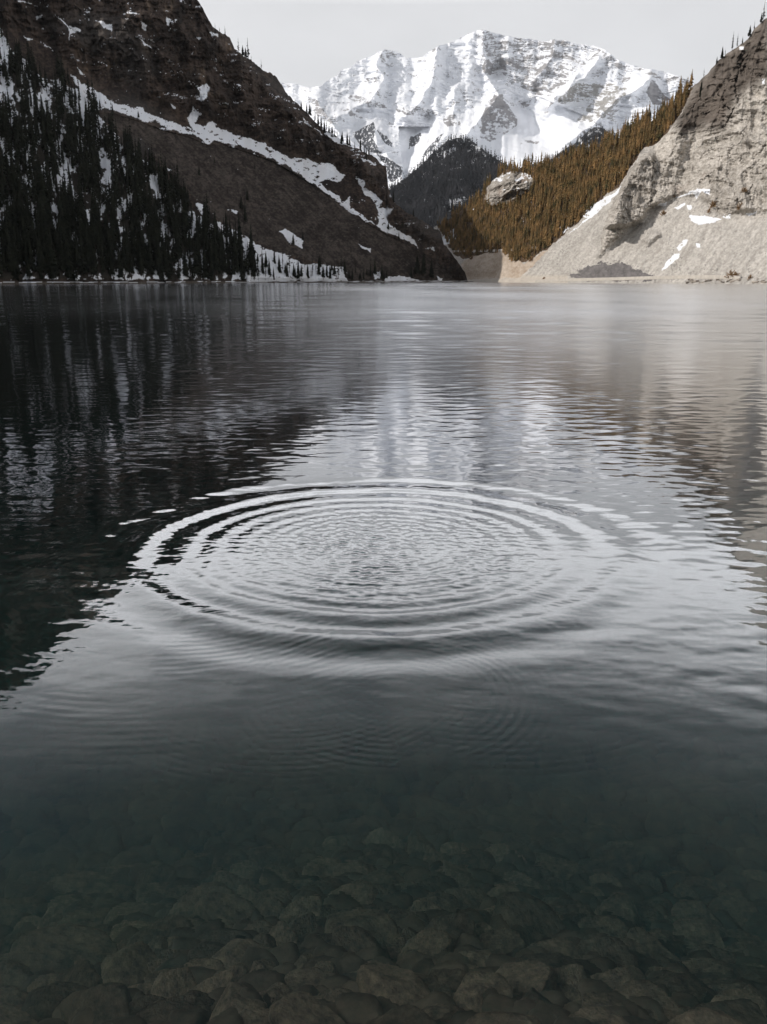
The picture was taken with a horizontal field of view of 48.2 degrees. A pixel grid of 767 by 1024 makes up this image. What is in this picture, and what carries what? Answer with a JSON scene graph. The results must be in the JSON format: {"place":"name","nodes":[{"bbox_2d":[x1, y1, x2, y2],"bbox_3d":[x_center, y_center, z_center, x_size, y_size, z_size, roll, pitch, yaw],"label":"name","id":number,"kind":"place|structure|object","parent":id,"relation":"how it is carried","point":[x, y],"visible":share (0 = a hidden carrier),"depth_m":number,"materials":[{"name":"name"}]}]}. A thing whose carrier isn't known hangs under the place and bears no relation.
{"place":"outdoors","nodes":[
{"label":"outdoors","id":0,"kind":"place"},
{"bbox_2d":[0,0,472,283],"bbox_3d":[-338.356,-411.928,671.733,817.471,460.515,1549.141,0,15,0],"label":"rocky mountain","id":1,"kind":"structure","parent":0,"point":[188,85],"depth_m":554.19,"materials":[{"name":"brown stone"}]},
{"bbox_2d":[0,213,3,245],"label":"spruce tree","id":2,"kind":"object","parent":1,"relation":"on","point":[1,223],"visible":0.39,"depth_m":382.89,"materials":[{"name":"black plant"}]},
{"bbox_2d":[2,210,11,239],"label":"spruce tree","id":3,"kind":"object","parent":1,"relation":"on","point":[6,219],"visible":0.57,"depth_m":380.15,"materials":[{"name":"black plant"}]},
{"bbox_2d":[5,205,11,230],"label":"spruce tree","id":4,"kind":"object","parent":1,"relation":"on","point":[6,211],"visible":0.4,"depth_m":389.33,"materials":[{"name":"black plant"}]},
{"bbox_2d":[9,197,12,217],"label":"spruce tree","id":5,"kind":"object","parent":1,"relation":"on","point":[10,205],"visible":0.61,"depth_m":393.80,"materials":[{"name":"black plant"}]},
{"bbox_2d":[10,236,18,280],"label":"spruce tree","id":6,"kind":"object","parent":1,"relation":"on","point":[15,271],"visible":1,"depth_m":377.30,"materials":[{"name":"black plant"}]},
{"bbox_2d":[26,196,30,222],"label":"spruce tree","id":7,"kind":"object","parent":1,"relation":"on","point":[27,207],"visible":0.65,"depth_m":401.87,"materials":[{"name":"black plant"}]},
{"bbox_2d":[25,246,32,279],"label":"spruce tree","id":8,"kind":"object","parent":1,"relation":"on","point":[28,271],"visible":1,"depth_m":383.81,"materials":[{"name":"black plant"}]},
{"bbox_2d":[27,235,37,271],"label":"spruce tree","id":9,"kind":"object","parent":1,"relation":"on","point":[31,260],"visible":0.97,"depth_m":386.77,"materials":[{"name":"black plant"}]},
{"bbox_2d":[35,205,40,234],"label":"spruce tree","id":10,"kind":"object","parent":1,"relation":"on","point":[37,220],"visible":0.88,"depth_m":398.61,"materials":[{"name":"black plant"}]},
{"bbox_2d":[37,249,43,277],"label":"spruce tree","id":11,"kind":"object","parent":1,"relation":"on","point":[40,269],"visible":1,"depth_m":388.29,"materials":[{"name":"black plant"}]},
{"bbox_2d":[36,164,51,207],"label":"spruce tree","id":12,"kind":"object","parent":1,"relation":"on","point":[40,178],"visible":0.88,"depth_m":415.97,"materials":[{"name":"black plant"}]},
{"bbox_2d":[45,196,50,223],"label":"spruce tree","id":13,"kind":"object","parent":1,"relation":"on","point":[47,209],"visible":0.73,"depth_m":408.86,"materials":[{"name":"black plant"}]},
{"bbox_2d":[49,204,54,241],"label":"spruce tree","id":14,"kind":"object","parent":1,"relation":"on","point":[51,221],"visible":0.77,"depth_m":408.64,"materials":[{"name":"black plant"}]},
{"bbox_2d":[48,250,55,279],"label":"spruce tree","id":15,"kind":"object","parent":1,"relation":"on","point":[51,276],"visible":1,"depth_m":392.50,"materials":[{"name":"black plant"}]},
{"bbox_2d":[56,215,61,234],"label":"spruce tree","id":16,"kind":"object","parent":1,"relation":"on","point":[59,224],"visible":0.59,"depth_m":406.45,"materials":[{"name":"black plant"}]},
{"bbox_2d":[59,199,65,225],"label":"spruce tree","id":17,"kind":"object","parent":1,"relation":"on","point":[60,208],"visible":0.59,"depth_m":415.03,"materials":[{"name":"black plant"}]},
{"bbox_2d":[64,234,77,280],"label":"spruce tree","id":18,"kind":"object","parent":1,"relation":"on","point":[69,265],"visible":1,"depth_m":399.10,"materials":[{"name":"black plant"}]},
{"bbox_2d":[67,223,78,270],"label":"spruce tree","id":19,"kind":"object","parent":1,"relation":"on","point":[70,241],"visible":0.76,"depth_m":402.91,"materials":[{"name":"black plant"}]},
{"bbox_2d":[78,188,87,221],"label":"spruce tree","id":20,"kind":"object","parent":1,"relation":"on","point":[81,202],"visible":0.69,"depth_m":422.84,"materials":[{"name":"black plant"}]},
{"bbox_2d":[85,208,87,229],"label":"spruce tree","id":21,"kind":"object","parent":1,"relation":"on","point":[86,222],"visible":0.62,"depth_m":421.33,"materials":[{"name":"black plant"}]},
{"bbox_2d":[86,241,90,275],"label":"spruce tree","id":22,"kind":"object","parent":1,"relation":"on","point":[87,260],"visible":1,"depth_m":408.64,"materials":[{"name":"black plant"}]},
{"bbox_2d":[89,211,95,239],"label":"spruce tree","id":23,"kind":"object","parent":1,"relation":"on","point":[91,226],"visible":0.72,"depth_m":421.04,"materials":[{"name":"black plant"}]},
{"bbox_2d":[90,239,97,274],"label":"spruce tree","id":24,"kind":"object","parent":1,"relation":"on","point":[94,270],"visible":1,"depth_m":409.54,"materials":[{"name":"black plant"}]},
{"bbox_2d":[92,235,97,266],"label":"spruce tree","id":25,"kind":"object","parent":1,"relation":"on","point":[94,249],"visible":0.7,"depth_m":413.97,"materials":[{"name":"black plant"}]},
{"bbox_2d":[93,212,97,241],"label":"spruce tree","id":26,"kind":"object","parent":1,"relation":"on","point":[95,224],"visible":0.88,"depth_m":421.90,"materials":[{"name":"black plant"}]},
{"bbox_2d":[93,191,100,219],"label":"spruce tree","id":27,"kind":"object","parent":1,"relation":"on","point":[95,208],"visible":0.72,"depth_m":429.86,"materials":[{"name":"black plant"}]},
{"bbox_2d":[103,211,105,231],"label":"spruce tree","id":28,"kind":"object","parent":1,"relation":"on","point":[104,218],"visible":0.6,"depth_m":433.28,"materials":[{"name":"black plant"}]},
{"bbox_2d":[105,220,116,261],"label":"spruce tree","id":29,"kind":"object","parent":1,"relation":"on","point":[111,238],"visible":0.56,"depth_m":427.69,"materials":[{"name":"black plant"}]},
{"bbox_2d":[108,245,114,275],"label":"spruce tree","id":30,"kind":"object","parent":1,"relation":"on","point":[111,270],"visible":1,"depth_m":421.58,"materials":[{"name":"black plant"}]},
{"bbox_2d":[111,206,116,242],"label":"spruce tree","id":31,"kind":"object","parent":1,"relation":"on","point":[112,214],"visible":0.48,"depth_m":437.72,"materials":[{"name":"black plant"}]},
{"bbox_2d":[109,199,119,231],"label":"spruce tree","id":32,"kind":"object","parent":1,"relation":"on","point":[111,211],"visible":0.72,"depth_m":439.80,"materials":[{"name":"black plant"}]},
{"bbox_2d":[114,209,118,236],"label":"spruce tree","id":33,"kind":"object","parent":1,"relation":"on","point":[116,222],"visible":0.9,"depth_m":439.00,"materials":[{"name":"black plant"}]},
{"bbox_2d":[116,248,123,277],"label":"spruce tree","id":34,"kind":"object","parent":1,"relation":"on","point":[120,271],"visible":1,"depth_m":423.51,"materials":[{"name":"black plant"}]},
{"bbox_2d":[121,240,127,274],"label":"spruce tree","id":35,"kind":"object","parent":1,"relation":"on","point":[125,265],"visible":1,"depth_m":426.64,"materials":[{"name":"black plant"}]},
{"bbox_2d":[124,234,129,271],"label":"spruce tree","id":36,"kind":"object","parent":1,"relation":"on","point":[127,256],"visible":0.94,"depth_m":430.17,"materials":[{"name":"black plant"}]},
{"bbox_2d":[0,23,259,279],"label":"spruce forest","id":37,"kind":"object","parent":1,"relation":"on","point":[172,190],"visible":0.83,"depth_m":461.95,"materials":[{"name":"black plant"}]},
{"bbox_2d":[129,198,135,231],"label":"spruce tree","id":38,"kind":"object","parent":1,"relation":"on","point":[133,213],"visible":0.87,"depth_m":454.45,"materials":[{"name":"black plant"}]},
{"bbox_2d":[138,241,143,274],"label":"spruce tree","id":39,"kind":"object","parent":1,"relation":"on","point":[140,266],"visible":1,"depth_m":436.40,"materials":[{"name":"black plant"}]},
{"bbox_2d":[138,222,144,243],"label":"spruce tree","id":40,"kind":"object","parent":1,"relation":"on","point":[140,235],"visible":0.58,"depth_m":447.87,"materials":[{"name":"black plant"}]},
{"bbox_2d":[141,228,147,261],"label":"spruce tree","id":41,"kind":"object","parent":1,"relation":"on","point":[143,243],"visible":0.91,"depth_m":440.33,"materials":[{"name":"black plant"}]},
{"bbox_2d":[147,205,152,236],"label":"spruce tree","id":42,"kind":"object","parent":1,"relation":"on","point":[149,222],"visible":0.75,"depth_m":459.29,"materials":[{"name":"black plant"}]},
{"bbox_2d":[146,229,154,274],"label":"spruce tree","id":43,"kind":"object","parent":1,"relation":"on","point":[150,263],"visible":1,"depth_m":441.96,"materials":[{"name":"black plant"}]},
{"bbox_2d":[148,148,153,174],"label":"spruce tree","id":44,"kind":"object","parent":1,"relation":"on","point":[150,163],"visible":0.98,"depth_m":493.65,"materials":[{"name":"black plant"}]},
{"bbox_2d":[153,197,155,224],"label":"spruce tree","id":45,"kind":"object","parent":1,"relation":"on","point":[154,210],"visible":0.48,"depth_m":463.86,"materials":[{"name":"black plant"}]},
{"bbox_2d":[155,209,161,243],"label":"spruce tree","id":46,"kind":"object","parent":1,"relation":"on","point":[158,228],"visible":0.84,"depth_m":460.58,"materials":[{"name":"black plant"}]},
{"bbox_2d":[156,234,165,282],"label":"spruce tree","id":47,"kind":"object","parent":1,"relation":"on","point":[159,256],"visible":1,"depth_m":444.15,"materials":[{"name":"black plant"}]},
{"bbox_2d":[160,243,164,267],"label":"spruce tree","id":48,"kind":"object","parent":1,"relation":"on","point":[161,250],"visible":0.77,"depth_m":449.04,"materials":[{"name":"black plant"}]},
{"bbox_2d":[161,232,166,254],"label":"spruce tree","id":49,"kind":"object","parent":1,"relation":"on","point":[162,241],"visible":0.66,"depth_m":452.75,"materials":[{"name":"black plant"}]},
{"bbox_2d":[164,244,171,280],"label":"spruce tree","id":50,"kind":"object","parent":1,"relation":"on","point":[168,274],"visible":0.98,"depth_m":452.07,"materials":[{"name":"black plant"}]},
{"bbox_2d":[167,240,170,265],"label":"spruce tree","id":51,"kind":"object","parent":1,"relation":"on","point":[168,247],"visible":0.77,"depth_m":455.87,"materials":[{"name":"black plant"}]},
{"bbox_2d":[179,194,190,228],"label":"spruce tree","id":52,"kind":"object","parent":1,"relation":"on","point":[186,217],"visible":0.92,"depth_m":479.78,"materials":[{"name":"black plant"}]},
{"bbox_2d":[182,247,189,277],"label":"spruce tree","id":53,"kind":"object","parent":1,"relation":"on","point":[184,262],"visible":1,"depth_m":459.77,"materials":[{"name":"black plant"}]},
{"bbox_2d":[188,228,192,257],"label":"spruce tree","id":54,"kind":"object","parent":1,"relation":"on","point":[190,249],"visible":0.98,"depth_m":474.29,"materials":[{"name":"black plant"}]},
{"bbox_2d":[192,243,200,273],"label":"spruce tree","id":55,"kind":"object","parent":1,"relation":"on","point":[196,264],"visible":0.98,"depth_m":467.10,"materials":[{"name":"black plant"}]},
{"bbox_2d":[193,212,201,246],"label":"spruce tree","id":56,"kind":"object","parent":1,"relation":"on","point":[197,225],"visible":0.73,"depth_m":481.10,"materials":[{"name":"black plant"}]},
{"bbox_2d":[196,230,200,254],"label":"spruce tree","id":57,"kind":"object","parent":1,"relation":"on","point":[198,244],"visible":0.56,"depth_m":473.94,"materials":[{"name":"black plant"}]},
{"bbox_2d":[201,213,203,235],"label":"spruce tree","id":58,"kind":"object","parent":1,"relation":"on","point":[202,223],"visible":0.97,"depth_m":482.69,"materials":[{"name":"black plant"}]},
{"bbox_2d":[201,247,209,277],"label":"spruce tree","id":59,"kind":"object","parent":1,"relation":"on","point":[206,274],"visible":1,"depth_m":470.92,"materials":[{"name":"black plant"}]},
{"bbox_2d":[202,214,209,245],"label":"spruce tree","id":60,"kind":"object","parent":1,"relation":"on","point":[205,227],"visible":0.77,"depth_m":482.09,"materials":[{"name":"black plant"}]},
{"bbox_2d":[204,202,208,223],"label":"spruce tree","id":61,"kind":"object","parent":1,"relation":"on","point":[205,211],"visible":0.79,"depth_m":490.54,"materials":[{"name":"black plant"}]},
{"bbox_2d":[209,244,213,279],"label":"spruce tree","id":62,"kind":"object","parent":1,"relation":"on","point":[211,266],"visible":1,"depth_m":471.23,"materials":[{"name":"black plant"}]},
{"bbox_2d":[212,216,218,252],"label":"spruce tree","id":63,"kind":"object","parent":1,"relation":"on","point":[214,230],"visible":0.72,"depth_m":480.50,"materials":[{"name":"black plant"}]},
{"bbox_2d":[216,220,219,248],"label":"spruce tree","id":64,"kind":"object","parent":1,"relation":"on","point":[218,235],"visible":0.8,"depth_m":482.86,"materials":[{"name":"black plant"}]},
{"bbox_2d":[221,226,224,253],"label":"spruce tree","id":65,"kind":"object","parent":1,"relation":"on","point":[222,238],"visible":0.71,"depth_m":484.69,"materials":[{"name":"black plant"}]},
{"bbox_2d":[220,239,226,272],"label":"spruce tree","id":66,"kind":"object","parent":1,"relation":"on","point":[223,262],"visible":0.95,"depth_m":479.96,"materials":[{"name":"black plant"}]},
{"bbox_2d":[223,212,228,236],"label":"spruce tree","id":67,"kind":"object","parent":1,"relation":"on","point":[226,228],"visible":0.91,"depth_m":498.37,"materials":[{"name":"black plant"}]},
{"bbox_2d":[231,251,235,274],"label":"spruce tree","id":68,"kind":"object","parent":1,"relation":"on","point":[233,268],"visible":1,"depth_m":485.33,"materials":[{"name":"black plant"}]},
{"bbox_2d":[230,227,239,265],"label":"spruce tree","id":69,"kind":"object","parent":1,"relation":"on","point":[234,244],"visible":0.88,"depth_m":486.57,"materials":[{"name":"black plant"}]},
{"bbox_2d":[235,220,237,251],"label":"spruce tree","id":70,"kind":"object","parent":1,"relation":"on","point":[236,233],"visible":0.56,"depth_m":495.28,"materials":[{"name":"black plant"}]},
{"bbox_2d":[237,212,244,251],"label":"spruce tree","id":71,"kind":"object","parent":1,"relation":"on","point":[240,231],"visible":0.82,"depth_m":496.76,"materials":[{"name":"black plant"}]},
{"bbox_2d":[238,239,243,270],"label":"spruce tree","id":72,"kind":"object","parent":1,"relation":"on","point":[239,251],"visible":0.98,"depth_m":487.05,"materials":[{"name":"black plant"}]},
{"bbox_2d":[239,198,243,208],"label":"spruce tree","id":73,"kind":"object","parent":1,"relation":"on","point":[241,205],"visible":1,"depth_m":529.51,"materials":[{"name":"black plant"}]},
{"bbox_2d":[239,250,245,280],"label":"spruce tree","id":74,"kind":"object","parent":1,"relation":"on","point":[242,268],"visible":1,"depth_m":486.36,"materials":[{"name":"black plant"}]},
{"bbox_2d":[243,202,246,220],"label":"spruce tree","id":75,"kind":"object","parent":1,"relation":"on","point":[245,216],"visible":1,"depth_m":522.99,"materials":[{"name":"black plant"}]},
{"bbox_2d":[248,225,256,270],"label":"spruce tree","id":76,"kind":"object","parent":1,"relation":"on","point":[251,248],"visible":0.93,"depth_m":491.64,"materials":[{"name":"black plant"}]},
{"bbox_2d":[261,254,264,273],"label":"spruce tree","id":77,"kind":"object","parent":1,"relation":"on","point":[262,268],"visible":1,"depth_m":499.91,"materials":[{"name":"black plant"}]},
{"bbox_2d":[264,253,267,266],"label":"spruce tree","id":78,"kind":"object","parent":1,"relation":"on","point":[266,263],"visible":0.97,"depth_m":506.12,"materials":[{"name":"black plant"}]},
{"bbox_2d":[268,262,270,274],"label":"spruce tree","id":79,"kind":"object","parent":1,"relation":"on","point":[269,271],"visible":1,"depth_m":504.17,"materials":[{"name":"black plant"}]},
{"bbox_2d":[277,257,281,272],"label":"spruce tree","id":80,"kind":"object","parent":1,"relation":"on","point":[279,268],"visible":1,"depth_m":513.78,"materials":[{"name":"black plant"}]},
{"bbox_2d":[296,261,299,280],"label":"spruce tree","id":81,"kind":"object","parent":1,"relation":"on","point":[298,273],"visible":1,"depth_m":522.02,"materials":[{"name":"black plant"}]},
{"bbox_2d":[317,258,320,274],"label":"spruce tree","id":82,"kind":"object","parent":1,"relation":"on","point":[318,269],"visible":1,"depth_m":536.52,"materials":[{"name":"black plant"}]},
{"bbox_2d":[380,265,383,278],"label":"spruce tree","id":83,"kind":"object","parent":1,"relation":"on","point":[382,275],"visible":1,"depth_m":578.18,"materials":[{"name":"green plant"}]},
{"bbox_2d":[414,255,420,277],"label":"spruce tree","id":84,"kind":"object","parent":1,"relation":"on","point":[416,269],"visible":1,"depth_m":616.38,"materials":[{"name":"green plant"}]},
{"bbox_2d":[421,254,426,276],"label":"spruce tree","id":85,"kind":"object","parent":1,"relation":"on","point":[423,267],"visible":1,"depth_m":622.00,"materials":[{"name":"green plant"}]},
{"bbox_2d":[429,259,434,278],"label":"spruce tree","id":86,"kind":"object","parent":1,"relation":"on","point":[431,273],"visible":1,"depth_m":630.74,"materials":[{"name":"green plant"}]},
{"bbox_2d":[0,282,766,1023],"bbox_3d":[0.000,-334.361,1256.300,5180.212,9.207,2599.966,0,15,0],"label":"water","id":87,"kind":"structure","parent":0,"point":[382,652],"depth_m":5.22,"materials":[{"name":"grey liquid"}]},
{"bbox_2d":[392,138,501,225],"bbox_3d":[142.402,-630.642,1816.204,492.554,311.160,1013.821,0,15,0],"label":"wooded hill","id":88,"kind":"structure","parent":0,"point":[455,144],"depth_m":1695.41,"materials":[{"name":"plant"}]},
{"bbox_2d":[388,123,615,228],"bbox_3d":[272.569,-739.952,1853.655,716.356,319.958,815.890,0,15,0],"label":"forest","id":89,"kind":"object","parent":88,"relation":"on","point":[438,199],"visible":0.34,"depth_m":1662.03,"materials":[{"name":"plant"}]},
{"bbox_2d":[198,0,766,86],"label":"sky","id":90,"kind":"structure","parent":0,"point":[307,43],"materials":[{"name":"white"}]},
{"bbox_2d":[281,30,695,187],"bbox_3d":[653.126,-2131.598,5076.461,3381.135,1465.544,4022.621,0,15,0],"label":"snowy mountain","id":91,"kind":"structure","parent":0,"point":[507,98],"depth_m":4869.92,"materials":[{"name":"white snow"}]},
{"bbox_2d":[453,246,535,251],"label":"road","id":92,"kind":"structure","parent":0,"point":[499,250],"depth_m":697.57,"materials":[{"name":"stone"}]},
{"bbox_2d":[532,127,607,166],"bbox_3d":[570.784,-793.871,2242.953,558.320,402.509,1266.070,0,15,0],"label":"wooded hill","id":93,"kind":"structure","parent":0,"point":[592,131],"depth_m":2182.69,"materials":[{"name":"plant"}]},
{"bbox_2d":[434,18,766,283],"bbox_3d":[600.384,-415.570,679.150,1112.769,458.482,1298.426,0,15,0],"label":"mountain slope","id":94,"kind":"structure","parent":0,"point":[703,152],"depth_m":467.16,"materials":[{"name":"stone"}]},
{"bbox_2d":[437,77,692,260],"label":"pine forest","id":95,"kind":"object","parent":94,"relation":"on","point":[562,182],"visible":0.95,"depth_m":608.38,"materials":[{"name":"brown plant"}]},
{"bbox_2d":[592,157,596,172],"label":"pine tree","id":96,"kind":"object","parent":94,"relation":"on","point":[594,167],"visible":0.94,"depth_m":569.41,"materials":[{"name":"brown plant"}]},
{"bbox_2d":[604,171,608,189],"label":"pine tree","id":97,"kind":"object","parent":94,"relation":"on","point":[607,180],"visible":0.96,"depth_m":532.42,"materials":[{"name":"brown plant"}]},
{"bbox_2d":[631,139,635,159],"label":"pine tree","id":98,"kind":"object","parent":94,"relation":"on","point":[633,150],"visible":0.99,"depth_m":516.13,"materials":[{"name":"brown plant"}]},
{"bbox_2d":[689,69,693,90],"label":"pine tree","id":99,"kind":"object","parent":94,"relation":"on","point":[691,81],"visible":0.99,"depth_m":498.46,"materials":[{"name":"brown plant"}]},
{"bbox_2d":[709,201,717,207],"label":"shrub","id":100,"kind":"object","parent":94,"relation":"on","point":[713,204],"visible":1,"depth_m":438.08,"materials":[{"name":"brown plant"}]},
{"bbox_2d":[535,275,740,281],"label":"gravel shore","id":101,"kind":"structure","parent":0,"point":[650,278],"depth_m":452.57,"materials":[{"name":"beige gravel"}]},
{"bbox_2d":[724,270,735,277],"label":"shrub","id":102,"kind":"object","parent":101,"relation":"on","point":[731,273],"visible":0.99,"depth_m":396.91,"materials":[{"name":"brown plant"}]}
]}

